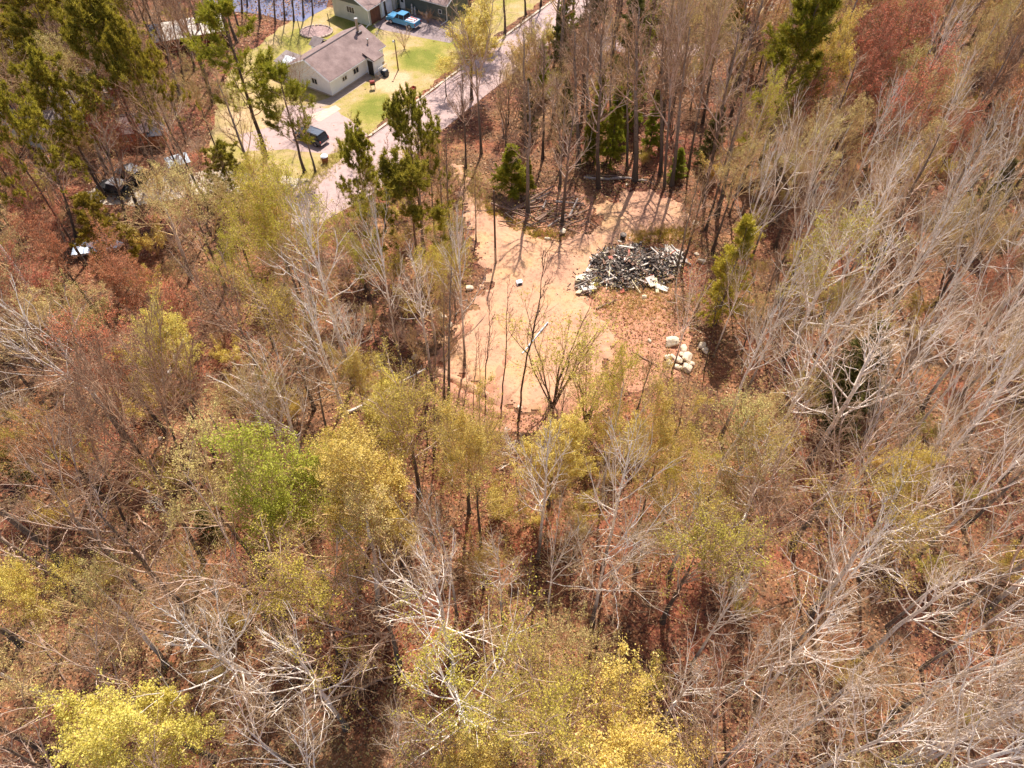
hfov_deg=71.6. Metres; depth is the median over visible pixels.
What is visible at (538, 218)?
brush pile
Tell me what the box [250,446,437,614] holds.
budding tree
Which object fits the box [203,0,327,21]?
pond water
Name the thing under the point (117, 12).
pine tree
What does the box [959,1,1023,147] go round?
bare hardwood tree
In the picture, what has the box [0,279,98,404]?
budding tree
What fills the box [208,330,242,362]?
shrub
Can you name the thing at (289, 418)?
aspen tree
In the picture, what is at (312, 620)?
shrub
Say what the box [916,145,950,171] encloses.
shrub
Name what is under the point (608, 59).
slender tree
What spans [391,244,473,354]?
budding tree
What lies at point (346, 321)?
aspen tree
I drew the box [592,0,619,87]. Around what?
slender tree
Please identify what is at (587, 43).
slender tree
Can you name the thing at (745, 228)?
larch tree
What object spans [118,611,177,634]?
fallen log
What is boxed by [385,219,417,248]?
shrub
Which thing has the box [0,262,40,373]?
budding tree
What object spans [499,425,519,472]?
sapling
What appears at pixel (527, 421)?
bare soil
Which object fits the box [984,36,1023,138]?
bare hardwood tree
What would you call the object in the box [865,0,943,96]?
budding tree
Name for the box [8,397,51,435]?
shrub
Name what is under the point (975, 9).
slender tree
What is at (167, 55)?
slender tree
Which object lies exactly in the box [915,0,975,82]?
slender tree
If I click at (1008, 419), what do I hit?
shrub
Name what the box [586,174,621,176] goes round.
fallen log
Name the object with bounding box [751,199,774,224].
shrub
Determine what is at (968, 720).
shrub
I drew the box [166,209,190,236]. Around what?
shrub
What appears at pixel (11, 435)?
budding tree
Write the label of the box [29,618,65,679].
fallen log
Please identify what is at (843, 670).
shrub
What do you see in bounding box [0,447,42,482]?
shrub
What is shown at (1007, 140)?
aspen tree
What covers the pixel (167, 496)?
bare hardwood tree
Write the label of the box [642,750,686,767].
budding tree
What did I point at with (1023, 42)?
budding tree
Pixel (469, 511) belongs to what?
budding tree
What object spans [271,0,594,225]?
road
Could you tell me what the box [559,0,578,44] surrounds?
fir tree
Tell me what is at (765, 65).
slender tree
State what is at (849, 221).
budding tree
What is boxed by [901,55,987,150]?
budding tree
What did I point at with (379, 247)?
aspen tree
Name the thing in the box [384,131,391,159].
sapling
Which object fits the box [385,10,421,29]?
pickup truck
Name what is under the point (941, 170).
shrub
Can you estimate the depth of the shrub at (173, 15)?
106.83 m
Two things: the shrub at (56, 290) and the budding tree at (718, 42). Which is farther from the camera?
the budding tree at (718, 42)
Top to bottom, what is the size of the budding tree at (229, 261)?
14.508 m
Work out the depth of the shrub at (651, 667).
48.34 m
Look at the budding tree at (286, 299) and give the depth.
67.22 m
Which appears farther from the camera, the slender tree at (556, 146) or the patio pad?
the patio pad
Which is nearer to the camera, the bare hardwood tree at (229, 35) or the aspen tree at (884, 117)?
the aspen tree at (884, 117)
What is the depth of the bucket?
78.47 m
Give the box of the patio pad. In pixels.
[308,105,339,120]
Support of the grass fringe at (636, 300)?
on the ground at (658, 630)
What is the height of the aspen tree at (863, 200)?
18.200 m
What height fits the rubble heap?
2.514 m
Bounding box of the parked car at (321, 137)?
[295,125,329,146]
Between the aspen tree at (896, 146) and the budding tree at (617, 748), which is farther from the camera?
the aspen tree at (896, 146)
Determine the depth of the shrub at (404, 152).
86.42 m
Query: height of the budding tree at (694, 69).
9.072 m
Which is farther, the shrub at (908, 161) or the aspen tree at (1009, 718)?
the shrub at (908, 161)
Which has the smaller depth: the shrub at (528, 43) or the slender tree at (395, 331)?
the slender tree at (395, 331)
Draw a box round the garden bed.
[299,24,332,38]
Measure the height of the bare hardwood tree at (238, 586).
19.675 m
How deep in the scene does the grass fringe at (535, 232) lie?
79.66 m
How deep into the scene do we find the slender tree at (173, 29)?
95.20 m
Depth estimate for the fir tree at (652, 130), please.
86.88 m
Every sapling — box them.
[143,526,171,553]
[144,485,169,514]
[173,73,192,124]
[320,273,347,334]
[334,186,349,231]
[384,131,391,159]
[398,578,420,612]
[401,264,410,303]
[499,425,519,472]
[645,68,660,137]
[668,111,681,163]
[684,85,701,147]
[710,75,721,114]
[809,173,831,220]
[835,404,860,439]
[837,433,878,490]
[937,505,982,540]
[947,423,991,477]
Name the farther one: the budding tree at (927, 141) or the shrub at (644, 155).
the shrub at (644, 155)
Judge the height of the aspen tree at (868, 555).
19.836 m
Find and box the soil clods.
[445,167,682,410]
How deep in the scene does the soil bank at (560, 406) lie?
64.38 m
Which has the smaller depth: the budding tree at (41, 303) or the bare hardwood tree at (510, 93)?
the budding tree at (41, 303)
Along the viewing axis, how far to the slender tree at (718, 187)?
72.44 m
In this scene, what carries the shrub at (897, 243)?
on the ground at (658, 630)
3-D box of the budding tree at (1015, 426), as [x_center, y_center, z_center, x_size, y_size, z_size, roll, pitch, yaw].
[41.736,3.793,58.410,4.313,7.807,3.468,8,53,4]
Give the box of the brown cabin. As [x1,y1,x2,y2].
[107,112,167,148]
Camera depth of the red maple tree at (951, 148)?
77.39 m
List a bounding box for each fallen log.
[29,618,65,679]
[77,474,99,521]
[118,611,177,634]
[133,511,163,542]
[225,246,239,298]
[305,670,403,711]
[347,365,425,412]
[353,700,383,726]
[446,300,490,356]
[584,176,652,183]
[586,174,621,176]
[596,299,617,309]
[870,564,909,604]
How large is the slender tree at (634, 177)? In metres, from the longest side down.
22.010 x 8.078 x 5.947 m
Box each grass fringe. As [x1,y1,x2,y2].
[295,129,369,192]
[447,162,503,207]
[474,195,515,223]
[505,218,566,243]
[574,281,712,342]
[612,223,701,248]
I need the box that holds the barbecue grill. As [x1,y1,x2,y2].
[369,80,375,89]
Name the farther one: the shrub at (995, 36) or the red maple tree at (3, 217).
the shrub at (995, 36)
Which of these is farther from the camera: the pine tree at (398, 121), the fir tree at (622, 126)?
the fir tree at (622, 126)
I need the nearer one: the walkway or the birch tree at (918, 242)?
the birch tree at (918, 242)
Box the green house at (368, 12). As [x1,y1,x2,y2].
[332,0,471,27]
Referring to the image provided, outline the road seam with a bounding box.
[371,3,551,137]
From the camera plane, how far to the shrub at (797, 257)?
72.79 m
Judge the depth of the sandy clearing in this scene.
74.05 m
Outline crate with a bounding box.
[516,279,522,285]
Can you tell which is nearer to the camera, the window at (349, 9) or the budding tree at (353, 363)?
the budding tree at (353, 363)
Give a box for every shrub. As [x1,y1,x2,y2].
[1,163,21,192]
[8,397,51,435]
[14,168,46,198]
[20,287,57,316]
[24,482,70,524]
[36,276,63,298]
[41,426,96,471]
[55,116,79,140]
[70,310,97,332]
[71,455,106,483]
[82,604,148,658]
[84,109,108,123]
[85,556,123,586]
[108,369,160,420]
[125,263,161,294]
[126,213,166,254]
[129,449,181,497]
[152,50,165,73]
[161,8,187,23]
[162,228,180,249]
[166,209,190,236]
[187,128,204,157]
[188,475,230,508]
[189,169,211,188]
[189,307,229,347]
[198,453,231,486]
[202,575,255,636]
[205,499,250,531]
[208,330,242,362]
[213,225,233,248]
[222,364,243,387]
[235,188,250,202]
[255,613,322,677]
[261,252,278,270]
[262,570,294,612]
[269,384,306,421]
[300,228,328,257]
[302,586,336,621]
[320,239,358,269]
[323,250,355,282]
[327,554,381,599]
[338,637,380,693]
[343,197,369,222]
[344,540,365,567]
[361,243,405,281]
[362,509,419,554]
[383,311,430,349]
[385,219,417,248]
[388,199,407,219]
[392,23,412,48]
[398,147,416,158]
[412,129,443,158]
[418,9,434,22]
[423,405,445,425]
[426,748,459,767]
[428,264,453,287]
[429,236,469,274]
[447,93,472,119]
[451,671,495,720]
[480,473,526,521]
[496,698,532,746]
[504,42,536,74]
[507,34,537,59]
[517,143,534,166]
[520,500,553,527]
[522,19,552,55]
[536,13,568,50]
[562,487,606,530]
[566,445,604,480]
[581,107,605,128]
[588,407,638,456]
[594,449,625,484]
[612,407,663,456]
[619,410,651,435]
[630,649,678,698]
[639,143,653,165]
[680,56,701,83]
[684,381,719,421]
[699,147,737,182]
[703,496,737,529]
[730,120,751,144]
[731,586,766,618]
[733,217,766,241]
[735,41,761,74]
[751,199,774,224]
[759,51,776,79]
[770,4,788,23]
[772,150,799,174]
[777,185,799,204]
[784,240,820,282]
[787,262,839,308]
[792,238,817,260]
[829,652,869,687]
[833,79,863,109]
[866,440,894,469]
[867,99,888,123]
[881,225,917,259]
[895,145,925,172]
[899,30,930,51]
[906,286,939,317]
[911,310,940,343]
[911,542,965,588]
[915,414,946,438]
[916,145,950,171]
[921,186,948,215]
[931,73,968,100]
[938,155,958,177]
[941,214,961,239]
[949,190,982,216]
[954,86,982,119]
[954,472,991,499]
[956,693,994,728]
[972,329,1001,351]
[975,147,1003,168]
[985,0,1005,16]
[985,537,1023,583]
[986,22,1007,47]
[990,54,1009,73]
[995,399,1023,436]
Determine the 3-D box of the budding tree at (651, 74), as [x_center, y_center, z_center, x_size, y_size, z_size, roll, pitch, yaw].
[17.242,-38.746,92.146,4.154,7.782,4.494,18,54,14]
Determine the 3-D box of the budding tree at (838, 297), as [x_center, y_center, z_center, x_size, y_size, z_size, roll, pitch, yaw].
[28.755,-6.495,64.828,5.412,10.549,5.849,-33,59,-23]
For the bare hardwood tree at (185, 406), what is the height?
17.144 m
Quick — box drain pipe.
[522,322,547,352]
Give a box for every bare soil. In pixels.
[420,367,607,432]
[490,186,593,231]
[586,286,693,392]
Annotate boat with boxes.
[71,239,123,256]
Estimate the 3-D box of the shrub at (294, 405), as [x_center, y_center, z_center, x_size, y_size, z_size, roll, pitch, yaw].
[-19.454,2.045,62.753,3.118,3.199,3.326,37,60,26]
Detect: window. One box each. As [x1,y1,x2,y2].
[311,77,317,84]
[346,5,354,13]
[352,66,359,74]
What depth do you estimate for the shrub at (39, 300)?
69.66 m
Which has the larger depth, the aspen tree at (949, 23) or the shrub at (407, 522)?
the aspen tree at (949, 23)
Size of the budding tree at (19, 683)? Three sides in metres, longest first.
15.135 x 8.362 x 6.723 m
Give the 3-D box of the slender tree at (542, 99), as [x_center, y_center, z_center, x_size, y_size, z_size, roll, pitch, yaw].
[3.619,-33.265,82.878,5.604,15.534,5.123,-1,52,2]
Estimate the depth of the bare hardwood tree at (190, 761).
41.87 m
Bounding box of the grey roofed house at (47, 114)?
[1,67,117,150]
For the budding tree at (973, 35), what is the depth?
105.44 m
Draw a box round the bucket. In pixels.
[620,232,626,239]
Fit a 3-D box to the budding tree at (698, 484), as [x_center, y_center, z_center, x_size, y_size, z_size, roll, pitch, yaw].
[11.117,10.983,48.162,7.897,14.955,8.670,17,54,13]
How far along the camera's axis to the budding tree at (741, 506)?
50.24 m
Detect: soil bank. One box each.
[424,323,473,367]
[433,367,500,405]
[434,377,513,419]
[485,354,511,393]
[500,354,547,405]
[540,372,608,419]
[600,220,619,251]
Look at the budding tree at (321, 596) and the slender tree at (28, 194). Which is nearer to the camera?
the budding tree at (321, 596)
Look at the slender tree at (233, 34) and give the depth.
105.99 m
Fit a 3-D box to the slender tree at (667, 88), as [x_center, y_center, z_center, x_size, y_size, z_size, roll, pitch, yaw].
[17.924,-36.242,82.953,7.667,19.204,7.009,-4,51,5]
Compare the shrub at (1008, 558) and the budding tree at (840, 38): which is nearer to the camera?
the shrub at (1008, 558)
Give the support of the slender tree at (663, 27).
on the ground at (658, 630)
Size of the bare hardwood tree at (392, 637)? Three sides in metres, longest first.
18.133 x 10.960 x 10.336 m
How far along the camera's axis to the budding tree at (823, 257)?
69.16 m
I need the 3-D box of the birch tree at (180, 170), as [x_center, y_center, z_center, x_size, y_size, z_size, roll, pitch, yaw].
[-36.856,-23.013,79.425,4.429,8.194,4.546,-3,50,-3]
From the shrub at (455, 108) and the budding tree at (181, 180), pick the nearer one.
the budding tree at (181, 180)
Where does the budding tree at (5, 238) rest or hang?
on the ground at (658, 630)
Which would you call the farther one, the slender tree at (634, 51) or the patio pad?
the patio pad
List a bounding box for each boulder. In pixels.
[466,285,473,290]
[559,228,565,234]
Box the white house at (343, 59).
[274,17,389,96]
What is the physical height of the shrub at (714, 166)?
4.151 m
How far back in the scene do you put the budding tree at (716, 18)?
91.11 m
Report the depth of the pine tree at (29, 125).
65.10 m
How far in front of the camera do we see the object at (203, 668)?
45.93 m
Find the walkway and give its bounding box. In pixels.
[308,74,372,108]
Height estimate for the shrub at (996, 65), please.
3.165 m
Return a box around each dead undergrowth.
[0,0,1023,767]
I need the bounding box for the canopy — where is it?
[164,153,193,173]
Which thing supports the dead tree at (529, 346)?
on the ground at (658, 630)
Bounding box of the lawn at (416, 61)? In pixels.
[208,0,542,178]
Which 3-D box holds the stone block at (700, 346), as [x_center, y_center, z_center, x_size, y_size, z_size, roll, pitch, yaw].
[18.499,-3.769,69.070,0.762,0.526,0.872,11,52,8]
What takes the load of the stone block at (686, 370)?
on the ground at (658, 630)
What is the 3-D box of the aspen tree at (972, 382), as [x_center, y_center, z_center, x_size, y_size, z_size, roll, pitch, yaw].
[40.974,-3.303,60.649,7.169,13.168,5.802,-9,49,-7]
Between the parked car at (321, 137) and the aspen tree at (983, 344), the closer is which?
the aspen tree at (983, 344)
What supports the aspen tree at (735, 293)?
on the ground at (658, 630)
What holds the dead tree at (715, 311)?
on the ground at (658, 630)
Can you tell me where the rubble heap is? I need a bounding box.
[567,237,691,301]
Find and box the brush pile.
[491,185,603,232]
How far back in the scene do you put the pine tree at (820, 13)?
76.06 m
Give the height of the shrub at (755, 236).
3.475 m
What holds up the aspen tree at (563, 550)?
on the ground at (658, 630)
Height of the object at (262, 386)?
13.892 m
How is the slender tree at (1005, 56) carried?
on the ground at (658, 630)
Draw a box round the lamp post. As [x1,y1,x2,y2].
[392,39,398,69]
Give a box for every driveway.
[76,171,308,205]
[240,105,367,153]
[372,9,462,42]
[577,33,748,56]
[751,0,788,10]
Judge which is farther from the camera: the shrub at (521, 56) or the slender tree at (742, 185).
the shrub at (521, 56)
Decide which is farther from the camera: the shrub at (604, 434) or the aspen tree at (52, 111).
the aspen tree at (52, 111)
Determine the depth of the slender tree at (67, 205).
73.00 m
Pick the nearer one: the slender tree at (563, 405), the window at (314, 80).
the slender tree at (563, 405)
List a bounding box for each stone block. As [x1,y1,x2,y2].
[666,336,678,346]
[674,356,682,363]
[674,364,682,369]
[680,344,686,352]
[682,351,691,362]
[682,363,692,372]
[698,342,705,348]
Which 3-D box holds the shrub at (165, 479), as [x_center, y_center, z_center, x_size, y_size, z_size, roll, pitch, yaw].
[-28.901,7.764,57.600,4.160,4.136,3.936,6,52,2]
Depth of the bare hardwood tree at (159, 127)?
72.29 m
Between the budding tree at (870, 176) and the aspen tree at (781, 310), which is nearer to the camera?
the aspen tree at (781, 310)
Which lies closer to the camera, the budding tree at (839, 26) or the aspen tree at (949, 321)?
the aspen tree at (949, 321)
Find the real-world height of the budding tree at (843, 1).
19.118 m
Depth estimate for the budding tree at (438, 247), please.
64.47 m
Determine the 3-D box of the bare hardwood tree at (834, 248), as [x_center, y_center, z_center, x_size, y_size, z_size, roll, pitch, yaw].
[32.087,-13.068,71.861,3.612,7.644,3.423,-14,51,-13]
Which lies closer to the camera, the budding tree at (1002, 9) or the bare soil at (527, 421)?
the bare soil at (527, 421)
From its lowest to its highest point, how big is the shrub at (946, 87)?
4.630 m
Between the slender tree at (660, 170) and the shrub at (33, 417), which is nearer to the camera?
the shrub at (33, 417)
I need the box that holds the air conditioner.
[380,68,388,77]
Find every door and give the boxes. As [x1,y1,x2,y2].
[381,0,392,16]
[400,0,404,8]
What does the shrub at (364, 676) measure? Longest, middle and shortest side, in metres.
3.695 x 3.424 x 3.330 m
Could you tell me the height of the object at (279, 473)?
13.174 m
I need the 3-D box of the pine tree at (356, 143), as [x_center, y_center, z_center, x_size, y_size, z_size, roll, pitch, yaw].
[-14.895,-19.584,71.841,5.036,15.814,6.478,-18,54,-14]
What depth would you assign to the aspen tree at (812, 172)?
63.93 m
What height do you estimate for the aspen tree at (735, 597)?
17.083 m
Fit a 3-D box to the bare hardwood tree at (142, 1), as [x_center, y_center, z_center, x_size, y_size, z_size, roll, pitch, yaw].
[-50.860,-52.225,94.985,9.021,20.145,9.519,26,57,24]
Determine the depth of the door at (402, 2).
113.30 m
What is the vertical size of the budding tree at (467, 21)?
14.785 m
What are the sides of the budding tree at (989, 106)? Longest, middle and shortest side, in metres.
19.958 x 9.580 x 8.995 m
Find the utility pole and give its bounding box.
[493,190,496,263]
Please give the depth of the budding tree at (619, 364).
47.32 m
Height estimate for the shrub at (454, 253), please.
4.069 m
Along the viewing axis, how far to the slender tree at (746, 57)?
85.15 m
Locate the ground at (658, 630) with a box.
[0,0,1023,767]
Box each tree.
[0,0,14,10]
[0,0,88,70]
[0,1,59,87]
[0,17,51,97]
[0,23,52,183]
[0,30,107,173]
[0,35,27,160]
[0,41,21,106]
[0,79,92,265]
[0,120,37,212]
[0,200,64,343]
[0,201,24,243]
[0,234,30,285]
[0,234,78,374]
[0,250,127,440]
[0,258,22,338]
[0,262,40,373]
[0,273,45,404]
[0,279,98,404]
[0,326,159,473]
[0,365,54,463]
[0,380,110,503]
[0,382,147,594]
[0,408,57,491]
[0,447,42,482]
[0,463,64,566]
[0,511,94,609]
[0,543,111,649]
[0,573,101,744]
[0,578,163,765]
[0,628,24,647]
[0,649,50,754]
[0,704,68,767]
[1,160,68,281]
[2,203,92,306]
[5,38,53,112]
[6,2,67,78]
[7,42,106,198]
[13,29,99,142]
[13,278,238,564]
[18,549,169,676]
[19,166,48,245]
[20,2,67,46]
[25,127,78,237]
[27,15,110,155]
[27,159,68,215]
[29,665,240,767]
[30,269,130,371]
[38,170,69,256]
[38,293,169,436]
[42,337,132,530]
[46,0,164,190]
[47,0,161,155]
[51,725,96,767]
[52,21,113,112]
[62,128,101,182]
[63,482,192,612]
[68,188,141,285]
[69,310,101,349]
[76,56,149,210]
[77,0,155,111]
[77,208,144,322]
[79,88,133,187]
[79,113,136,234]
[92,247,179,334]
[95,10,201,188]
[95,319,240,458]
[96,0,134,38]
[96,554,225,660]
[102,75,212,215]
[102,695,242,767]
[103,281,207,409]
[108,161,192,277]
[108,435,331,660]
[109,268,204,496]
[111,0,194,138]
[111,567,286,727]
[115,65,156,168]
[117,0,137,30]
[120,0,171,63]
[120,13,166,117]
[123,18,162,116]
[130,267,203,359]
[131,0,161,46]
[132,0,150,24]
[133,79,180,153]
[138,0,160,29]
[138,128,223,234]
[140,83,187,152]
[140,158,242,292]
[141,0,204,44]
[141,384,281,576]
[146,0,201,69]
[149,0,232,103]
[149,5,183,95]
[155,1,190,81]
[159,145,192,207]
[159,235,282,391]
[159,367,208,430]
[159,523,243,604]
[160,252,188,298]
[164,747,216,767]
[168,48,222,169]
[170,201,216,273]
[171,0,210,86]
[179,0,284,157]
[184,398,277,521]
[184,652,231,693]
[187,410,352,587]
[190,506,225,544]
[192,666,355,767]
[195,171,260,292]
[198,65,258,186]
[198,223,281,348]
[200,138,259,217]
[200,252,228,310]
[200,380,243,431]
[203,598,384,756]
[205,326,347,463]
[205,629,297,765]
[211,130,320,350]
[218,0,235,58]
[220,352,296,473]
[223,216,248,261]
[224,147,295,255]
[227,17,238,42]
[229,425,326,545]
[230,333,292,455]
[231,266,343,411]
[233,12,239,31]
[233,511,389,720]
[237,154,296,275]
[237,154,354,315]
[244,181,378,387]
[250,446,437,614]
[254,60,317,172]
[257,219,312,290]
[258,0,261,18]
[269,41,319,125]
[270,281,297,328]
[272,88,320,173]
[273,0,276,22]
[277,272,378,442]
[282,515,490,701]
[283,0,285,19]
[284,392,430,575]
[292,0,294,21]
[296,227,330,278]
[296,426,415,545]
[302,0,304,17]
[304,169,378,291]
[304,344,335,437]
[313,263,346,308]
[322,337,382,440]
[323,291,383,422]
[331,190,384,314]
[334,111,383,248]
[339,309,358,347]
[339,524,505,688]
[342,182,409,366]
[344,142,463,291]
[344,336,483,497]
[349,156,399,227]
[353,301,382,342]
[360,354,421,468]
[366,260,428,328]
[369,685,427,767]
[377,312,391,378]
[377,548,555,767]
[377,699,492,767]
[378,297,408,374]
[380,81,452,252]
[380,480,463,616]
[383,1,387,16]
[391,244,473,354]
[392,238,443,384]
[398,201,430,264]
[404,487,453,543]
[406,324,425,381]
[409,125,436,247]
[412,272,446,336]
[417,198,479,315]
[418,337,437,446]
[418,371,525,552]
[420,399,519,514]
[421,344,450,451]
[424,140,446,236]
[424,197,489,365]
[429,251,472,405]
[430,53,458,96]
[430,137,463,244]
[431,0,515,154]
[431,133,464,241]
[431,691,548,767]
[433,186,453,222]
[433,275,469,399]
[437,0,507,99]
[446,58,478,169]
[454,524,517,594]
[458,154,472,240]
[458,360,472,427]
[463,519,529,622]
[469,165,488,240]
[470,326,482,417]
[473,607,652,767]
[474,330,484,412]
[478,615,546,701]
[482,292,500,410]
[485,42,536,150]
[486,276,621,411]
[488,87,518,135]
[488,142,533,201]
[495,277,522,408]
[497,63,522,124]
[498,69,552,214]
[499,415,579,559]
[500,62,522,89]
[503,0,506,34]
[507,19,564,154]
[507,394,595,507]
[513,8,556,117]
[517,239,554,421]
[517,588,622,718]
[518,77,538,133]
[521,38,565,159]
[523,157,536,194]
[524,0,526,15]
[530,482,712,644]
[532,39,552,96]
[536,480,600,617]
[539,79,575,189]
[540,396,550,445]
[541,70,572,163]
[541,633,725,767]
[544,0,559,57]
[544,64,568,123]
[545,496,597,558]
[546,0,618,126]
[546,18,609,167]
[546,383,572,460]
[549,0,579,83]
[549,4,571,64]
[549,96,599,222]
[552,53,573,93]
[556,77,580,138]
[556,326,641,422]
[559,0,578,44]
[560,45,580,91]
[564,2,617,148]
[565,1,615,110]
[570,400,690,571]
[571,0,600,50]
[571,15,639,189]
[574,340,647,504]
[575,0,612,34]
[578,111,599,167]
[584,68,609,167]
[590,66,612,118]
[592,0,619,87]
[596,9,643,148]
[599,86,625,170]
[602,0,683,182]
[605,0,628,58]
[605,74,632,137]
[607,0,617,44]
[607,0,649,100]
[609,1,661,153]
[612,0,658,63]
[613,18,652,169]
[614,0,710,188]
[615,354,718,536]
[617,457,733,598]
[623,54,647,131]
[625,506,674,572]
[628,354,721,474]
[628,447,663,475]
[628,627,835,767]
[636,354,668,410]
[636,477,782,628]
[638,7,693,175]
[638,10,653,55]
[639,0,657,42]
[640,90,663,155]
[642,0,696,97]
[642,0,702,149]
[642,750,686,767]
[643,54,660,110]
[644,0,668,71]
[647,421,722,530]
[648,0,720,123]
[649,0,663,29]
[654,0,689,87]
[657,0,740,169]
[658,11,713,186]
[658,249,715,372]
[660,606,751,733]
[666,94,689,137]
[666,147,688,182]
[675,166,717,273]
[676,46,712,109]
[677,0,749,123]
[679,161,724,272]
[681,0,734,79]
[686,213,758,326]
[687,376,808,507]
[687,463,754,549]
[689,406,822,566]
[690,548,781,665]
[693,105,726,165]
[694,16,766,195]
[696,0,730,63]
[696,3,752,104]
[696,257,713,311]
[703,286,726,371]
[704,2,723,50]
[704,62,778,216]
[704,109,754,230]
[709,413,869,602]
[710,124,782,253]
[710,243,762,357]
[716,72,740,120]
[716,141,750,196]
[718,288,808,438]
[719,652,833,767]
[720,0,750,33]
[722,22,759,102]
[723,616,833,723]
[723,676,847,767]
[726,0,760,75]
[727,0,769,121]
[728,67,791,215]
[731,0,788,93]
[731,110,823,263]
[732,275,773,353]
[733,363,817,474]
[736,0,849,163]
[737,112,754,160]
[738,60,789,190]
[739,0,757,49]
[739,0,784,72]
[743,250,831,397]
[743,256,773,296]
[747,22,780,134]
[749,158,780,212]
[750,77,844,261]
[752,308,859,450]
[753,580,883,701]
[754,0,783,84]
[757,236,792,325]
[759,149,868,336]
[760,166,873,302]
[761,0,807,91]
[762,348,992,563]
[764,446,947,634]
[765,0,806,115]
[767,82,847,276]
[767,733,914,767]
[771,192,920,363]
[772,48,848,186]
[773,95,841,221]
[773,107,854,248]
[773,356,840,427]
[774,17,814,133]
[774,510,902,653]
[777,297,936,466]
[778,0,846,71]
[779,269,878,407]
[784,623,905,740]
[790,265,875,354]
[800,0,871,153]
[800,173,896,334]
[801,657,965,767]
[804,362,867,441]
[807,90,878,201]
[808,236,838,279]
[811,50,870,185]
[813,205,930,390]
[813,626,985,738]
[817,0,881,129]
[818,150,869,257]
[819,133,934,318]
[820,226,847,271]
[820,319,892,413]
[824,18,913,168]
[824,158,864,234]
[824,338,955,523]
[829,0,875,59]
[830,0,887,50]
[830,81,865,151]
[830,105,882,177]
[835,0,931,144]
[836,0,906,104]
[837,0,888,90]
[838,65,916,219]
[840,272,877,333]
[840,730,957,767]
[844,323,885,362]
[846,85,937,291]
[846,198,896,277]
[847,21,969,192]
[848,1,903,122]
[850,133,898,212]
[852,538,999,662]
[856,287,992,442]
[856,456,1003,580]
[862,0,904,76]
[863,40,949,169]
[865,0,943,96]
[866,151,931,249]
[868,121,961,272]
[871,172,981,320]
[871,236,994,410]
[872,429,946,524]
[873,687,1022,767]
[874,621,1023,750]
[880,115,958,229]
[880,502,951,561]
[883,0,950,110]
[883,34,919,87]
[884,45,981,189]
[884,496,1023,628]
[886,136,1021,323]
[888,608,1023,736]
[888,630,1023,767]
[889,392,997,524]
[893,191,984,297]
[895,0,979,144]
[896,323,936,378]
[898,626,1023,767]
[900,221,1023,445]
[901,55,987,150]
[903,38,988,213]
[904,307,1023,484]
[907,142,1023,361]
[910,279,1016,410]
[913,187,952,244]
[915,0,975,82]
[916,0,969,60]
[917,87,1023,269]
[917,383,1023,557]
[918,560,1023,670]
[921,313,1023,488]
[922,0,994,105]
[924,30,996,136]
[925,93,995,193]
[928,615,1023,767]
[929,162,1023,308]
[930,86,1021,230]
[932,0,966,52]
[937,417,1023,530]
[937,471,1023,632]
[940,204,995,280]
[943,0,996,65]
[943,0,1021,118]
[943,90,1023,256]
[944,24,1023,165]
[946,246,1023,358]
[949,158,1019,239]
[955,5,1023,100]
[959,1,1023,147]
[959,290,1023,397]
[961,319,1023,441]
[966,69,1023,192]
[967,0,1013,51]
[967,2,989,44]
[970,666,1023,767]
[971,0,1023,91]
[971,211,1023,263]
[974,0,1023,72]
[975,113,1023,196]
[976,173,1023,336]
[977,186,1023,309]
[980,525,1023,615]
[982,593,1023,712]
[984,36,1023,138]
[984,244,1023,383]
[985,0,1023,110]
[985,222,1023,288]
[988,1,1023,65]
[988,121,1023,220]
[989,358,1023,417]
[993,401,1023,454]
[995,394,1023,481]
[997,3,1023,86]
[997,245,1023,281]
[1000,159,1023,255]
[1001,173,1023,209]
[1009,195,1023,309]
[1010,534,1023,547]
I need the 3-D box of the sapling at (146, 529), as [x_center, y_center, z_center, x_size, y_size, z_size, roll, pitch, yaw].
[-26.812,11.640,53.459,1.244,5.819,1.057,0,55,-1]
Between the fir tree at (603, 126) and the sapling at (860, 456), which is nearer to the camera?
the sapling at (860, 456)
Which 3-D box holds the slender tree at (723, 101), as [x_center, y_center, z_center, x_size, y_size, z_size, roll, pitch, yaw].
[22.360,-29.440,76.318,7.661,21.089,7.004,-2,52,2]
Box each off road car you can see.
[95,177,129,199]
[114,163,147,185]
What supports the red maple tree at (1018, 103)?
on the ground at (658, 630)
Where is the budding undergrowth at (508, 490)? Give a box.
[0,0,1023,767]
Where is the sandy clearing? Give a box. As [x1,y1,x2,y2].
[432,163,690,411]
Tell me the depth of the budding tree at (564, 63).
91.38 m
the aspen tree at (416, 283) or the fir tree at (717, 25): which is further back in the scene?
the fir tree at (717, 25)
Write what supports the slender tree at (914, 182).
on the ground at (658, 630)
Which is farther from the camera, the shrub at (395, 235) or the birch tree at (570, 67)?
the birch tree at (570, 67)
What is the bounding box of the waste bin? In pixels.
[320,154,328,163]
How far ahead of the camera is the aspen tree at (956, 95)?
69.74 m
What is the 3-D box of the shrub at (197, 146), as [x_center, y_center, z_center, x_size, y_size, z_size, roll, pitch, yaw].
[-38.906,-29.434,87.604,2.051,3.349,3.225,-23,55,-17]
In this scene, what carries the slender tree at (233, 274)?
on the ground at (658, 630)
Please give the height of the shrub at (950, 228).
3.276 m
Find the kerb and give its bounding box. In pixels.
[368,1,550,136]

